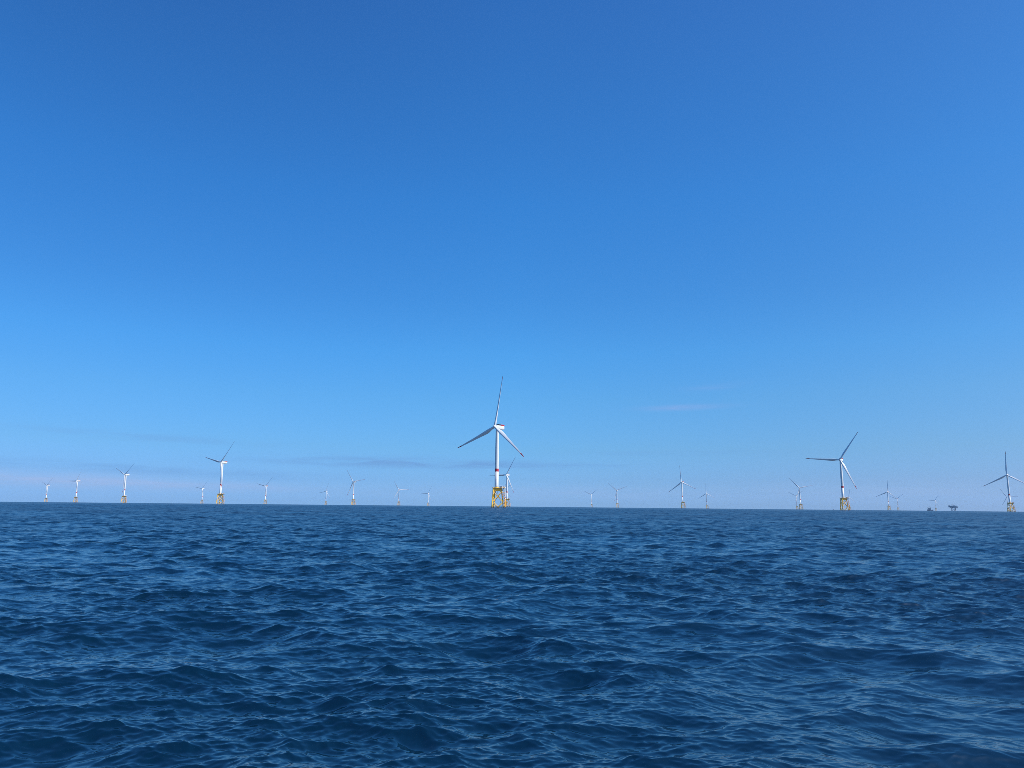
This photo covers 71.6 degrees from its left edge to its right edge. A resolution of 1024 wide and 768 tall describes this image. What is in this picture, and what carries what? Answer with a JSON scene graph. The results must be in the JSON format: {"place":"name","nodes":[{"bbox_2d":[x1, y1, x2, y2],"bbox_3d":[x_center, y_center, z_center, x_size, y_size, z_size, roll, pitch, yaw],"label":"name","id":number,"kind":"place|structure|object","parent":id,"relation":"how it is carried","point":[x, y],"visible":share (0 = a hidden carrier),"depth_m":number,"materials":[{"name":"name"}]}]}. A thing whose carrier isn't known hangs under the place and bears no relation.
{"place":"outdoors","nodes":[
{"label":"outdoors","id":0,"kind":"place"},
{"bbox_2d":[0,502,1023,767],"bbox_3d":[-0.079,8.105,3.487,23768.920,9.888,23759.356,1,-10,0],"label":"sea","id":1,"kind":"structure","parent":0,"point":[282,636],"depth_m":15.59,"materials":[{"name":"blue liquid"}]},
{"bbox_2d":[44,483,49,501],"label":"wind turbine","id":2,"kind":"object","parent":1,"relation":"in","point":[47,485],"visible":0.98,"depth_m":5375.29,"materials":[{"name":"metal"}]},
{"bbox_2d":[73,472,80,501],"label":"wind turbine","id":3,"kind":"object","parent":1,"relation":"in","point":[77,481],"visible":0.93,"depth_m":4207.30,"materials":[{"name":"metal"}]},
{"bbox_2d":[116,465,132,502],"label":"wind turbine","id":4,"kind":"object","parent":1,"relation":"in","point":[124,485],"visible":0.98,"depth_m":3207.04,"materials":[{"name":"metal"}]},
{"bbox_2d":[206,444,232,503],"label":"wind turbine","id":5,"kind":"object","parent":1,"relation":"in","point":[222,462],"visible":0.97,"depth_m":2165.14,"materials":[{"name":"metal"}]},
{"bbox_2d":[259,478,271,503],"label":"wind turbine","id":6,"kind":"object","parent":1,"relation":"in","point":[265,491],"visible":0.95,"depth_m":5001.30,"materials":[{"name":"metal"}]},
{"bbox_2d":[347,474,364,504],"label":"wind turbine","id":7,"kind":"object","parent":1,"relation":"in","point":[353,482],"visible":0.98,"depth_m":3892.67,"materials":[{"name":"metal"}]},
{"bbox_2d":[458,377,523,507],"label":"wind turbine","id":8,"kind":"object","parent":1,"relation":"in","point":[499,428],"visible":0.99,"depth_m":1120.61,"materials":[{"name":"metal"}]},
{"bbox_2d":[493,460,513,506],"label":"wind turbine","id":9,"kind":"object","parent":1,"relation":"in","point":[507,480],"visible":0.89,"depth_m":2857.41,"materials":[{"name":"metal"}]},
{"bbox_2d":[613,486,626,507],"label":"wind turbine","id":10,"kind":"object","parent":1,"relation":"in","point":[616,496],"visible":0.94,"depth_m":5277.91,"materials":[{"name":"metal"}]},
{"bbox_2d":[669,472,692,507],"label":"wind turbine","id":11,"kind":"object","parent":1,"relation":"in","point":[681,482],"visible":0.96,"depth_m":3478.75,"materials":[{"name":"metal"}]},
{"bbox_2d":[791,480,811,508],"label":"wind turbine","id":12,"kind":"object","parent":1,"relation":"in","point":[799,494],"visible":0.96,"depth_m":4220.80,"materials":[{"name":"metal"}]},
{"bbox_2d":[806,432,857,509],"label":"wind turbine","id":13,"kind":"object","parent":1,"relation":"in","point":[840,459],"visible":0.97,"depth_m":1791.69,"materials":[{"name":"metal"}]},
{"bbox_2d":[876,483,897,509],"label":"wind turbine","id":14,"kind":"object","parent":1,"relation":"in","point":[887,496],"visible":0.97,"depth_m":4928.49,"materials":[{"name":"metal"}]},
{"bbox_2d":[948,505,957,510],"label":"substation platform","id":15,"kind":"structure","parent":1,"relation":"in","point":[953,506],"depth_m":5120.44,"materials":[{"name":"grey metal"}]},
{"bbox_2d":[984,452,1023,511],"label":"wind turbine","id":16,"kind":"object","parent":1,"relation":"in","point":[1009,498],"visible":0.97,"depth_m":2475.71,"materials":[{"name":"metal"}]},
{"bbox_2d":[0,0,1023,511],"label":"sky","id":17,"kind":"structure","parent":0,"point":[722,245],"materials":[{"name":"blue"}]}
]}

